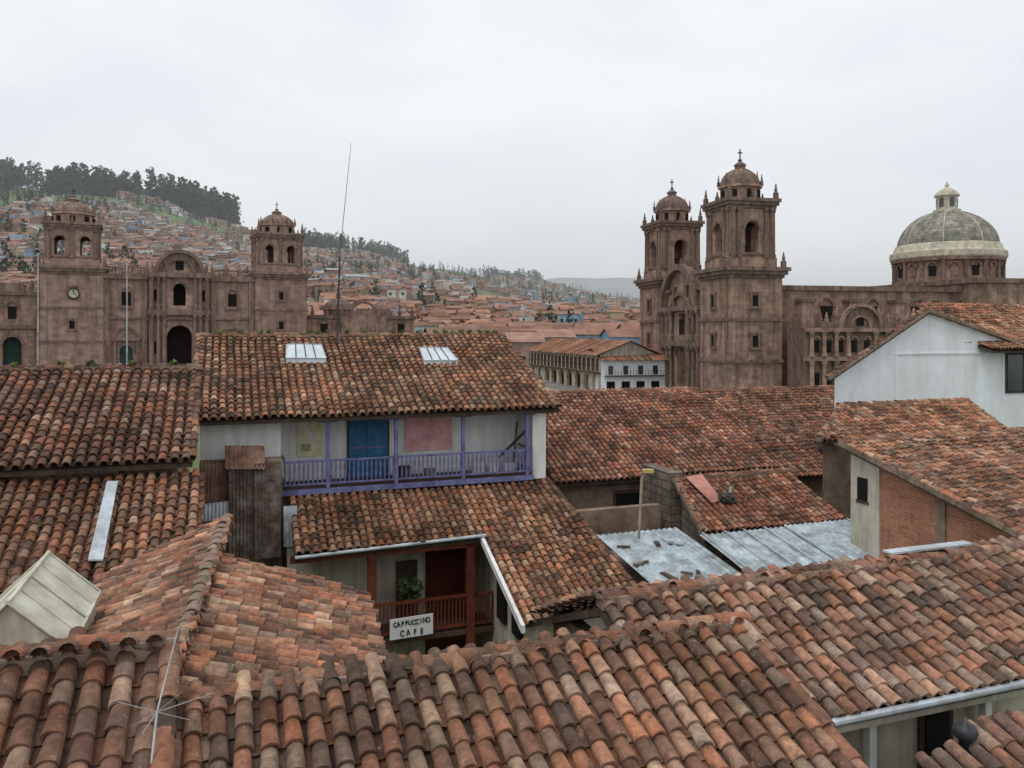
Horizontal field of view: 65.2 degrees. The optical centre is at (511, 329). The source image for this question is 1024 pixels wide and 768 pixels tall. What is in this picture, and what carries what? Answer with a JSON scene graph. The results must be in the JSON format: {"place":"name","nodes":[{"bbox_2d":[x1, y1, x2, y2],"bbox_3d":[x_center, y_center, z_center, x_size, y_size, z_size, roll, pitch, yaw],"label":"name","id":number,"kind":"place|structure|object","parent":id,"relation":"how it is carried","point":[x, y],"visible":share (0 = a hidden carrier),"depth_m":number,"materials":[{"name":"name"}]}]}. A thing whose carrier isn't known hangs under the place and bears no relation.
{"place":"outdoors","nodes":[
{"label":"outdoors","id":0,"kind":"place"},
{"bbox_2d":[0,280,36,365],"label":"building","id":1,"kind":"structure","parent":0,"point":[18,323],"depth_m":129.12,"materials":[{"name":"stone"}]},
{"bbox_2d":[0,187,598,471],"bbox_3d":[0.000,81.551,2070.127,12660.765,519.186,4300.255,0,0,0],"label":"hillside terrain","id":2,"kind":"structure","parent":0,"point":[195,221],"depth_m":782.03,"materials":[{"name":"green plant"}]},
{"bbox_2d":[36,253,38,364],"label":"flagpole","id":3,"kind":"object","parent":2,"relation":"on","point":[37,254],"visible":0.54,"depth_m":121.94,"materials":[{"name":"metal"}]},
{"bbox_2d":[0,372,192,481],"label":"slope walls","id":4,"kind":"structure","parent":2,"relation":"on","point":[103,469],"depth_m":17.71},
{"bbox_2d":[0,359,201,373],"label":"ridge","id":5,"kind":"structure","parent":4,"relation":"on","point":[170,365],"depth_m":21.74,"materials":[{"name":"tile"}]},
{"bbox_2d":[0,363,202,469],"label":"slope tiles","id":6,"kind":"object","parent":4,"relation":"on","point":[64,413],"visible":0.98,"depth_m":19.30,"materials":[{"name":"brown ceramic"}]},
{"bbox_2d":[189,364,202,457],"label":"verge ridge","id":7,"kind":"structure","parent":6,"relation":"on","point":[196,413],"depth_m":20.13,"materials":[{"name":"tile"}]},
{"bbox_2d":[34,188,311,364],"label":"cathedral","id":8,"kind":"structure","parent":2,"relation":"on","point":[179,298],"depth_m":135.84,"materials":[{"name":"stone"}]},
{"bbox_2d":[199,445,296,566],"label":"corrugated sheets","id":9,"kind":"object","parent":2,"relation":"on","point":[243,483],"visible":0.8,"depth_m":23.09,"materials":[{"name":"brown metal"}]},
{"bbox_2d":[0,157,637,322],"bbox_3d":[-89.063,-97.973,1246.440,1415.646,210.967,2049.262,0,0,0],"label":"eucalyptus forest","id":10,"kind":"object","parent":2,"relation":"on","point":[196,201],"visible":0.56,"depth_m":868.59,"materials":[{"name":"plant"}]},
{"bbox_2d":[0,191,639,331],"bbox_3d":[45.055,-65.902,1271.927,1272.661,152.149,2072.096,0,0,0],"label":"hillside houses","id":11,"kind":"structure","parent":2,"relation":"on","point":[146,235],"depth_m":492.36,"materials":[{"name":"brown"}]},
{"bbox_2d":[199,389,555,567],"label":"facade and balcony","id":12,"kind":"structure","parent":2,"relation":"on","point":[326,457],"depth_m":26.14,"materials":[{"name":"white paint"}]},
{"bbox_2d":[199,339,558,425],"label":"front slope walls","id":13,"kind":"structure","parent":12,"relation":"on","point":[453,412],"depth_m":24.95,"materials":[{"name":"brown tile"}]},
{"bbox_2d":[199,329,504,338],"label":"top ridge","id":14,"kind":"structure","parent":13,"relation":"on","point":[308,333],"depth_m":30.14,"materials":[{"name":"tile"}]},
{"bbox_2d":[199,331,561,420],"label":"front slope tiles","id":15,"kind":"object","parent":13,"relation":"on","point":[261,382],"visible":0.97,"depth_m":27.05,"materials":[{"name":"brown ceramic"}]},
{"bbox_2d":[193,333,200,363],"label":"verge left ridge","id":16,"kind":"structure","parent":15,"relation":"on","point":[197,351],"depth_m":27.35,"materials":[{"name":"tile"}]},
{"bbox_2d":[330,147,350,345],"bbox_3d":[-6.324,-3.150,29.629,0.781,7.502,0.252,0,0,0],"label":"radio mast","id":17,"kind":"object","parent":15,"relation":"on","point":[339,269],"visible":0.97,"depth_m":29.52,"materials":[{"name":"metal"}]},
{"bbox_2d":[285,344,458,364],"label":"skylights","id":18,"kind":"object","parent":15,"relation":"on","point":[307,353],"visible":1,"depth_m":28.55,"materials":[{"name":"white glass"}]},
{"bbox_2d":[500,332,561,405],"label":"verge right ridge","id":19,"kind":"structure","parent":15,"relation":"on","point":[516,351],"depth_m":29.19,"materials":[{"name":"tile"}]},
{"bbox_2d":[287,528,605,655],"bbox_3d":[-1.797,8.670,22.851,8.554,6.660,6.343,0,0,-24],"label":"courtyard gallery","id":20,"kind":"object","parent":2,"relation":"on","point":[465,598],"visible":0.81,"depth_m":23.77,"materials":[{"name":"white paint"}]},
{"bbox_2d":[397,575,424,616],"bbox_3d":[-2.995,8.069,23.674,0.794,1.563,0.714,0,0,0],"label":"potted plant","id":21,"kind":"object","parent":20,"relation":"on","point":[412,587],"visible":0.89,"depth_m":23.54,"materials":[{"name":"green plant"}]},
{"bbox_2d":[390,613,432,639],"bbox_3d":[-2.883,8.521,22.968,1.253,0.618,0.054,0,0,-20],"label":"cafe sign","id":22,"kind":"object","parent":20,"relation":"attached to","point":[411,626],"visible":1,"depth_m":22.95,"materials":[{"name":"white paint"}]},
{"bbox_2d":[290,478,636,623],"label":"courtyard roof tiles","id":23,"kind":"object","parent":20,"relation":"on","point":[522,525],"visible":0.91,"depth_m":23.70,"materials":[{"name":"brown tile"}]},
{"bbox_2d":[545,477,636,583],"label":"court verge ridge","id":24,"kind":"structure","parent":23,"relation":"on","point":[622,569],"depth_m":24.62,"materials":[{"name":"tile"}]},
{"bbox_2d":[423,322,639,363],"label":"town houses","id":25,"kind":"structure","parent":2,"relation":"on","point":[522,337],"depth_m":172.38,"materials":[{"name":"brown tile"}]},
{"bbox_2d":[576,503,659,550],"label":"adobe wall","id":26,"kind":"structure","parent":2,"relation":"on","point":[610,520],"depth_m":27.44,"materials":[{"name":"brown paint"}]},
{"bbox_2d":[642,463,682,530],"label":"stone wall","id":27,"kind":"structure","parent":2,"relation":"on","point":[658,487],"depth_m":28.32,"materials":[{"name":"grey stone"}]},
{"bbox_2d":[597,518,876,583],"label":"corrugated roof shed","id":28,"kind":"structure","parent":2,"relation":"on","point":[664,554],"depth_m":24.22,"materials":[{"name":"grey metal"}]},
{"bbox_2d":[638,469,653,538],"bbox_3d":[4.118,6.676,24.997,0.588,4.652,0.239,0,0,0],"label":"street lamp","id":29,"kind":"object","parent":28,"relation":"on","point":[645,471],"visible":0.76,"depth_m":25.04,"materials":[{"name":"metal"}]},
{"bbox_2d":[672,467,847,560],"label":"tile roof shed","id":30,"kind":"structure","parent":2,"relation":"on","point":[735,501],"depth_m":27.01,"materials":[{"name":"brown tile"}]},
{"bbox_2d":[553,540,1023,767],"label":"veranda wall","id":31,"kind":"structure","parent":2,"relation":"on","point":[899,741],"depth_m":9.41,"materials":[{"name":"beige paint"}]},
{"bbox_2d":[536,608,599,625],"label":"back slope walls","id":32,"kind":"structure","parent":31,"relation":"attached to","point":[588,614],"depth_m":10.79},
{"bbox_2d":[529,545,1008,613],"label":"back slope tiles","id":33,"kind":"object","parent":32,"relation":"on","point":[582,599],"visible":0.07,"depth_m":10.89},
{"bbox_2d":[600,609,1023,727],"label":"front slope walls","id":34,"kind":"structure","parent":31,"relation":"on","point":[606,618],"depth_m":9.35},
{"bbox_2d":[595,535,1023,718],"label":"front slope tiles","id":35,"kind":"object","parent":34,"relation":"on","point":[851,642],"visible":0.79,"depth_m":10.04,"materials":[{"name":"brown tile"}]},
{"bbox_2d":[596,540,1023,610],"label":"top ridge","id":36,"kind":"structure","parent":34,"relation":"on","point":[617,596],"depth_m":10.61,"materials":[{"name":"tile"}]},
{"bbox_2d":[798,475,822,498],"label":"front slope walls","id":37,"kind":"structure","parent":2,"relation":"on","point":[814,483],"depth_m":34.99,"materials":[{"name":"brown paint"}]},
{"bbox_2d":[697,385,833,391],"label":"top ridge","id":38,"kind":"structure","parent":37,"relation":"on","point":[779,387],"depth_m":43.06,"materials":[{"name":"tile"}]},
{"bbox_2d":[699,387,833,477],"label":"front slope tiles","id":39,"kind":"object","parent":37,"relation":"on","point":[784,426],"visible":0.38,"depth_m":39.64,"materials":[{"name":"brown tile"}]},
{"bbox_2d":[818,443,822,454],"bbox_3d":[13.854,5.508,35.160,0.766,1.338,0.540,0,0,-28],"label":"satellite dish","id":40,"kind":"object","parent":39,"relation":"on","point":[820,447],"visible":0.13,"depth_m":35.15,"materials":[{"name":"metal"}]},
{"bbox_2d":[634,149,1023,388],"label":"domed church","id":41,"kind":"structure","parent":2,"relation":"on","point":[735,312],"depth_m":100.60,"materials":[{"name":"stone"}]},
{"bbox_2d":[819,439,850,519],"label":"front slope walls","id":42,"kind":"structure","parent":2,"relation":"on","point":[836,478],"depth_m":29.33,"materials":[{"name":"paint"}]},
{"bbox_2d":[815,404,844,441],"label":"hip ridge","id":43,"kind":"structure","parent":42,"relation":"on","point":[831,419],"depth_m":29.70,"materials":[{"name":"tile"}]},
{"bbox_2d":[836,397,969,406],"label":"top ridge","id":44,"kind":"structure","parent":42,"relation":"on","point":[895,402],"depth_m":32.41,"materials":[{"name":"tile"}]},
{"bbox_2d":[816,400,1003,440],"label":"front slope tiles","id":45,"kind":"object","parent":42,"relation":"on","point":[879,419],"visible":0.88,"depth_m":31.02,"materials":[{"name":"brown tile"}]},
{"bbox_2d":[967,399,1006,426],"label":"verge ridge","id":46,"kind":"structure","parent":42,"relation":"on","point":[972,403],"depth_m":32.79,"materials":[{"name":"tile"}]},
{"bbox_2d":[834,314,1023,426],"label":"walls","id":47,"kind":"structure","parent":2,"relation":"on","point":[929,356],"depth_m":39.27,"materials":[{"name":"white paint"}]},
{"bbox_2d":[830,313,928,380],"bbox_3d":[18.394,0.698,39.208,8.854,3.305,2.138,0,0,-20],"label":"slope board","id":48,"kind":"object","parent":47,"relation":"on","point":[878,347],"visible":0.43,"depth_m":37.77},
{"bbox_2d":[825,307,930,379],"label":"gable verge ridge","id":49,"kind":"structure","parent":48,"relation":"on","point":[876,344],"depth_m":37.58,"materials":[{"name":"tile"}]},
{"bbox_2d":[925,307,1022,342],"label":"roof edge","id":50,"kind":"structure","parent":47,"relation":"attached to","point":[948,317],"depth_m":39.67,"materials":[{"name":"tile"}]},
{"bbox_2d":[978,337,1023,349],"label":"porch slope tiles","id":51,"kind":"object","parent":47,"relation":"on","point":[1000,344],"visible":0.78,"depth_m":39.94,"materials":[{"name":"brown tile"}]},
{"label":"rear slope walls","id":52,"kind":"object","parent":47,"relation":"attached to","visible":0},
{"bbox_2d":[916,302,1023,342],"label":"slope tiles","id":53,"kind":"object","parent":52,"relation":"on","point":[1007,320],"visible":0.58,"depth_m":44.03,"materials":[{"name":"brown tile"}]},
{"bbox_2d":[917,302,1023,306],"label":"top ridge","id":54,"kind":"structure","parent":53,"relation":"on","point":[974,303],"depth_m":45.59,"materials":[{"name":"tile"}]},
{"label":"front slope walls","id":55,"kind":"object","parent":2,"relation":"on","visible":0},
{"bbox_2d":[0,622,179,767],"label":"front slope tiles","id":56,"kind":"object","parent":55,"relation":"on","point":[68,713],"visible":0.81,"depth_m":6.15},
{"bbox_2d":[0,630,180,676],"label":"top ridge","id":57,"kind":"structure","parent":56,"relation":"on","point":[113,639],"depth_m":6.69,"materials":[{"name":"tile"}]},
{"bbox_2d":[150,642,180,767],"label":"verge ridge","id":58,"kind":"structure","parent":56,"relation":"on","point":[164,745],"depth_m":6.25,"materials":[{"name":"tile"}]},
{"bbox_2d":[119,626,212,763],"bbox_3d":[-2.514,2.728,5.906,0.702,0.947,0.401,0,0,0],"label":"tv antenna","id":59,"kind":"object","parent":56,"relation":"on","point":[157,711],"visible":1,"depth_m":5.89,"materials":[{"name":"metal"}]},
{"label":"back slope walls","id":60,"kind":"object","parent":55,"relation":"attached to","visible":0},
{"bbox_2d":[1,632,164,664],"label":"back slope tiles","id":61,"kind":"object","parent":60,"relation":"on","point":[48,648],"visible":0.3,"depth_m":6.55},
{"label":"left slope walls","id":62,"kind":"object","parent":2,"relation":"on","visible":0},
{"bbox_2d":[0,550,100,644],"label":"skylight canopy","id":63,"kind":"object","parent":62,"relation":"on","point":[48,594],"visible":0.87,"depth_m":9.77,"materials":[{"name":"beige metal"}]},
{"bbox_2d":[86,514,233,675],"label":"slope tiles","id":64,"kind":"object","parent":62,"relation":"on","point":[146,590],"visible":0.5,"depth_m":11.41,"materials":[{"name":"brown tile"}]},
{"bbox_2d":[176,513,231,661],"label":"top ridge","id":65,"kind":"structure","parent":62,"relation":"on","point":[201,580],"depth_m":10.60,"materials":[{"name":"brown tile"}]},
{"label":"lower slope walls","id":66,"kind":"object","parent":2,"relation":"on","visible":0},
{"bbox_2d":[0,468,205,594],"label":"slope tiles","id":67,"kind":"object","parent":66,"relation":"on","point":[40,518],"visible":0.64,"depth_m":16.47,"materials":[{"name":"brown ceramic"}]},
{"bbox_2d":[88,481,117,560],"bbox_3d":[-8.300,3.827,16.277,0.258,1.073,2.580,0,0,-21],"label":"galvanised flashing","id":68,"kind":"object","parent":67,"relation":"on","point":[98,547],"visible":1,"depth_m":16.08,"materials":[{"name":"silver metal"}]},
{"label":"right slope walls","id":69,"kind":"object","parent":2,"relation":"on","visible":0},
{"bbox_2d":[180,552,406,686],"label":"slope tiles","id":70,"kind":"object","parent":69,"relation":"on","point":[258,619],"visible":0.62,"depth_m":10.41,"materials":[{"name":"brown tile"}]},
{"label":"back slope walls","id":71,"kind":"object","parent":69,"relation":"on","visible":0},
{"bbox_2d":[193,616,744,704],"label":"back slope tiles","id":72,"kind":"object","parent":71,"relation":"on","point":[638,631],"visible":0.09,"depth_m":8.07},
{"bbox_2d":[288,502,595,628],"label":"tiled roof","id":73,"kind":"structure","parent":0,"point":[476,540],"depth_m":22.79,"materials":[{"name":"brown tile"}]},
{"bbox_2d":[0,0,1023,285],"label":"sky","id":74,"kind":"structure","parent":0,"point":[507,135],"materials":[{"name":"white"}]},
{"bbox_2d":[534,368,586,390],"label":"plaza pavement","id":75,"kind":"structure","parent":0,"point":[554,386],"depth_m":123.48,"materials":[{"name":"grey stone"}]},
{"bbox_2d":[126,260,127,364],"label":"flagpole","id":76,"kind":"object","parent":75,"relation":"on","point":[126,314],"visible":0.54,"depth_m":121.94,"materials":[{"name":"metal"}]},
{"bbox_2d":[307,292,415,332],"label":"church","id":77,"kind":"structure","parent":75,"relation":"on","point":[379,318],"depth_m":155.66,"materials":[{"name":"stone"}]},
{"bbox_2d":[525,338,660,389],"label":"arcade building","id":78,"kind":"structure","parent":75,"relation":"on","point":[574,362],"depth_m":121.50,"materials":[{"name":"paint"}]},
{"bbox_2d":[586,347,668,389],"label":"white shop house","id":79,"kind":"structure","parent":75,"relation":"on","point":[646,371],"depth_m":112.41,"materials":[{"name":"paint"}]},
{"bbox_2d":[545,278,639,290],"bbox_3d":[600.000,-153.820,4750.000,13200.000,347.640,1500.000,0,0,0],"label":"distant hill","id":80,"kind":"structure","parent":0,"point":[626,283],"depth_m":4823.40,"materials":[{"name":"grey"}]},
{"bbox_2d":[565,284,639,298],"bbox_3d":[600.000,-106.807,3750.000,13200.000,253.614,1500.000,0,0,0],"label":"distant hill","id":81,"kind":"structure","parent":0,"point":[624,292],"depth_m":3765.39,"materials":[{"name":"grey"}]},
{"bbox_2d":[544,427,777,508],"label":"front slope walls","id":82,"kind":"structure","parent":0,"point":[586,494],"depth_m":30.66,"materials":[{"name":"brown paint"}]},
{"bbox_2d":[550,387,697,395],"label":"top ridge","id":83,"kind":"structure","parent":82,"relation":"on","point":[595,392],"depth_m":37.78,"materials":[{"name":"tile"}]},
{"bbox_2d":[613,489,639,505],"bbox_3d":[4.499,7.660,31.140,1.200,2.880,0.065,0,0,-20],"label":"window","id":84,"kind":"structure","parent":82,"relation":"attached to","point":[625,497],"depth_m":31.09,"materials":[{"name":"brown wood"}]},
{"bbox_2d":[546,386,786,483],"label":"front slope tiles","id":85,"kind":"object","parent":82,"relation":"on","point":[627,433],"visible":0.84,"depth_m":34.07,"materials":[{"name":"brown ceramic"}]},
{"bbox_2d":[834,443,1017,557],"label":"walls","id":86,"kind":"structure","parent":0,"point":[889,510],"depth_m":23.12,"materials":[{"name":"red brick"}]},
{"bbox_2d":[837,438,1023,537],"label":"verge ridge","id":87,"kind":"structure","parent":86,"relation":"on","point":[999,522],"depth_m":21.49,"materials":[{"name":"tile"}]},
{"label":"front slope walls","id":88,"kind":"object","parent":86,"relation":"on","visible":0},
{"bbox_2d":[839,427,1023,441],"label":"top ridge","id":89,"kind":"structure","parent":88,"relation":"on","point":[874,437],"depth_m":25.84,"materials":[{"name":"tile"}]},
{"bbox_2d":[849,429,1023,528],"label":"front slope tiles","id":90,"kind":"object","parent":88,"relation":"on","point":[983,470],"visible":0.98,"depth_m":23.65,"materials":[{"name":"brown tile"}]},
{"bbox_2d":[914,709,1023,767],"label":"tile roof house","id":91,"kind":"structure","parent":0,"point":[1002,746],"depth_m":8.07,"materials":[{"name":"brown tile"}]},
{"bbox_2d":[951,717,978,752],"bbox_3d":[4.622,4.160,8.162,0.250,0.410,0.244,0,0,0],"label":"chimney cowl","id":92,"kind":"object","parent":91,"relation":"on","point":[965,732],"visible":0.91,"depth_m":8.10,"materials":[{"name":"metal"}]},
{"bbox_2d":[977,345,1023,352],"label":"porch slope walls","id":93,"kind":"structure","parent":0,"point":[990,350],"depth_m":39.78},
{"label":"front slope walls","id":94,"kind":"object","parent":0,"visible":0},
{"bbox_2d":[178,611,751,705],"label":"top ridge","id":95,"kind":"structure","parent":94,"relation":"on","point":[506,653],"depth_m":7.57,"materials":[{"name":"tile"}]},
{"bbox_2d":[181,611,856,767],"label":"front slope tiles","id":96,"kind":"object","parent":94,"relation":"on","point":[722,697],"visible":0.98,"depth_m":6.97,"materials":[{"name":"brown tile"}]},
{"bbox_2d":[174,704,184,767],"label":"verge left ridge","id":97,"kind":"structure","parent":96,"relation":"attached to","point":[178,740],"depth_m":6.32,"materials":[{"name":"tile"}]},
{"bbox_2d":[740,619,867,767],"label":"verge ridge","id":98,"kind":"structure","parent":96,"relation":"on","point":[848,751],"depth_m":7.48,"materials":[{"name":"tile"}]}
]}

